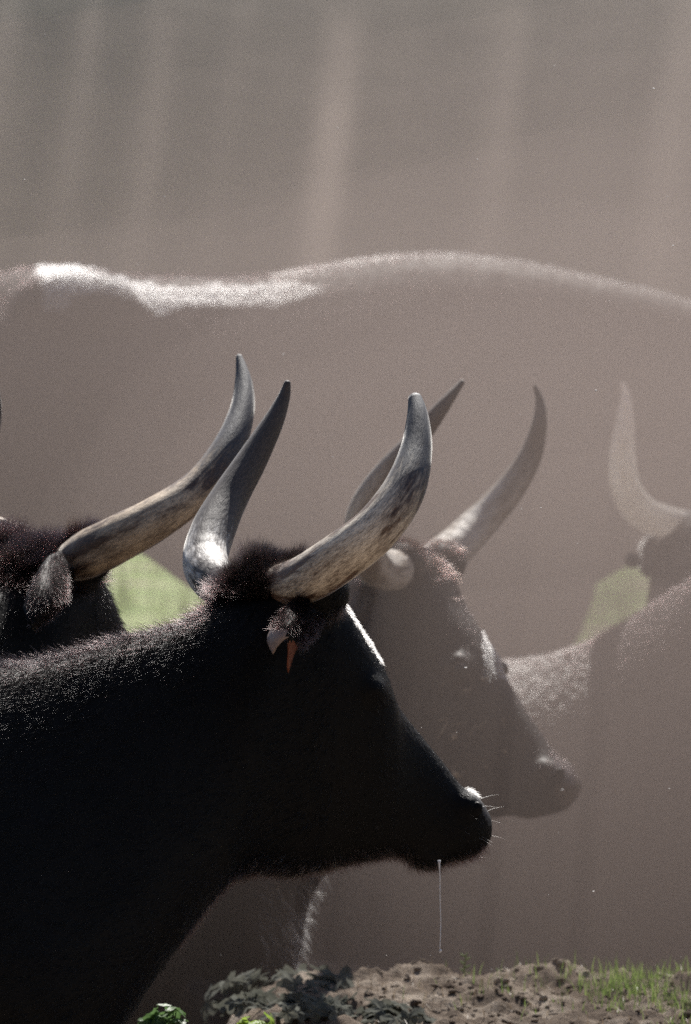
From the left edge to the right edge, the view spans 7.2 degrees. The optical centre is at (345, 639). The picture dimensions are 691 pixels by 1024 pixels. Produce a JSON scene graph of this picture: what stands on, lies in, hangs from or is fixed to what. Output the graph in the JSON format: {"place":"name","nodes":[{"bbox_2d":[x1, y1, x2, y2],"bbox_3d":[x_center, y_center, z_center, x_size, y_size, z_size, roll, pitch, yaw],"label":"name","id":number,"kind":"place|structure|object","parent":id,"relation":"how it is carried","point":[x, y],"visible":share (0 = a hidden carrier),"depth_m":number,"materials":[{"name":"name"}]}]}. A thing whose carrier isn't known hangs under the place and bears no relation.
{"place":"outdoors","nodes":[
{"label":"outdoors","id":0,"kind":"place"},
{"bbox_2d":[0,0,690,1023],"bbox_3d":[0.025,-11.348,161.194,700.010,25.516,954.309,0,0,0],"label":"ground","id":1,"kind":"structure","parent":0,"point":[256,136],"depth_m":33.89,"materials":[{"name":"soil"}]},
{"bbox_2d":[0,354,254,666],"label":"black bull","id":2,"kind":"object","parent":1,"relation":"on","point":[54,589],"visible":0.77,"depth_m":8.59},
{"bbox_2d":[138,1004,188,1023],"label":"leafy plant","id":3,"kind":"object","parent":1,"relation":"on","point":[154,1016],"visible":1,"depth_m":8.60,"materials":[{"name":"green plant"}]},
{"bbox_2d":[201,984,242,1023],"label":"leafy plant","id":4,"kind":"object","parent":1,"relation":"on","point":[209,1006],"visible":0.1,"depth_m":9.18,"materials":[{"name":"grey plant"}]},
{"bbox_2d":[0,380,499,1023],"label":"black bull","id":5,"kind":"object","parent":1,"relation":"on","point":[162,788],"visible":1,"depth_m":7.85,"materials":[{"name":"black"}]},
{"bbox_2d":[437,860,441,952],"bbox_3d":[0.136,0.386,7.980,0.007,0.135,0.005,0,0,0],"label":"saliva strand","id":6,"kind":"object","parent":5,"relation":"hanging from","point":[440,950],"visible":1,"depth_m":7.98,"materials":[{"name":"white"}]},
{"bbox_2d":[237,1012,274,1023],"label":"leafy plant","id":7,"kind":"object","parent":1,"relation":"on","point":[243,1020],"visible":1,"depth_m":8.60,"materials":[{"name":"green plant"}]},
{"bbox_2d":[215,987,335,1016],"bbox_3d":[-0.111,0.592,8.926,0.202,0.052,0.157,0,0,0],"label":"leafy plant","id":8,"kind":"object","parent":1,"relation":"on","point":[246,1002],"visible":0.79,"depth_m":8.94,"materials":[{"name":"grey plant"}]},
{"bbox_2d":[211,964,353,997],"bbox_3d":[-0.102,0.575,9.198,0.225,0.069,0.239,0,0,-19],"label":"leafy plant","id":9,"kind":"object","parent":1,"relation":"on","point":[288,981],"visible":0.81,"depth_m":9.19,"materials":[{"name":"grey plant"}]},
{"bbox_2d":[260,999,348,1023],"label":"leafy plant","id":10,"kind":"object","parent":1,"relation":"on","point":[301,1012],"visible":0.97,"depth_m":8.78,"materials":[{"name":"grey plant"}]},
{"bbox_2d":[290,976,354,993],"bbox_3d":[-0.044,0.587,9.136,0.190,0.073,0.206,0,0,-28],"label":"leafy plant","id":11,"kind":"object","parent":1,"relation":"on","point":[342,984],"visible":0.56,"depth_m":9.08,"materials":[{"name":"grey plant"}]},
{"bbox_2d":[0,247,690,659],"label":"dark cow","id":12,"kind":"object","parent":1,"relation":"on","point":[110,381],"visible":0.57,"depth_m":12.41},
{"bbox_2d":[288,991,413,1021],"bbox_3d":[0.009,0.595,8.903,0.186,0.052,0.136,0,0,-24],"label":"leafy plant","id":13,"kind":"object","parent":1,"relation":"on","point":[378,1008],"visible":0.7,"depth_m":8.88,"materials":[{"name":"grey plant"}]},
{"bbox_2d":[126,379,582,1023],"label":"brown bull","id":14,"kind":"object","parent":1,"relation":"on","point":[478,729],"visible":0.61,"depth_m":9.71,"materials":[{"name":"black"}]},
{"bbox_2d":[349,1004,436,1023],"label":"leafy plant","id":15,"kind":"object","parent":1,"relation":"on","point":[416,1015],"visible":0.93,"depth_m":8.81,"materials":[{"name":"grey plant"}]},
{"bbox_2d":[460,953,470,973],"bbox_3d":[0.201,0.558,9.252,0.019,0.065,0.006,0,0,0],"label":"green shoot","id":16,"kind":"object","parent":1,"relation":"on","point":[464,967],"visible":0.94,"depth_m":9.25,"materials":[{"name":"green plant"}]},
{"bbox_2d":[301,576,690,978],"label":"dark cow","id":17,"kind":"object","parent":1,"relation":"on","point":[616,837],"visible":0.29,"depth_m":10.85},
{"bbox_2d":[356,960,690,1023],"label":"dry grass","id":18,"kind":"structure","parent":1,"relation":"on","point":[522,991],"depth_m":9.00,"materials":[{"name":"beige plant"}]},
{"bbox_2d":[358,957,690,1023],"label":"soil clods","id":19,"kind":"object","parent":1,"relation":"on","point":[415,1002],"visible":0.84,"depth_m":9.00,"materials":[{"name":"brown soil"}]},
{"bbox_2d":[393,948,690,1023],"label":"grass","id":20,"kind":"structure","parent":1,"relation":"on","point":[632,979],"depth_m":9.05,"materials":[{"name":"green plant"}]},
{"bbox_2d":[608,382,690,604],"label":"horned cow","id":21,"kind":"object","parent":1,"relation":"on","point":[664,562],"visible":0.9,"depth_m":11.26},
{"bbox_2d":[24,34,683,969],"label":"dust specks","id":22,"kind":"object","parent":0,"point":[596,390],"visible":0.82,"depth_m":8.30,"materials":[{"name":"white"}]},
{"bbox_2d":[106,555,650,645],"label":"meadow grass","id":23,"kind":"structure","parent":0,"point":[123,590],"depth_m":18.98,"materials":[{"name":"green plant"}]}
]}

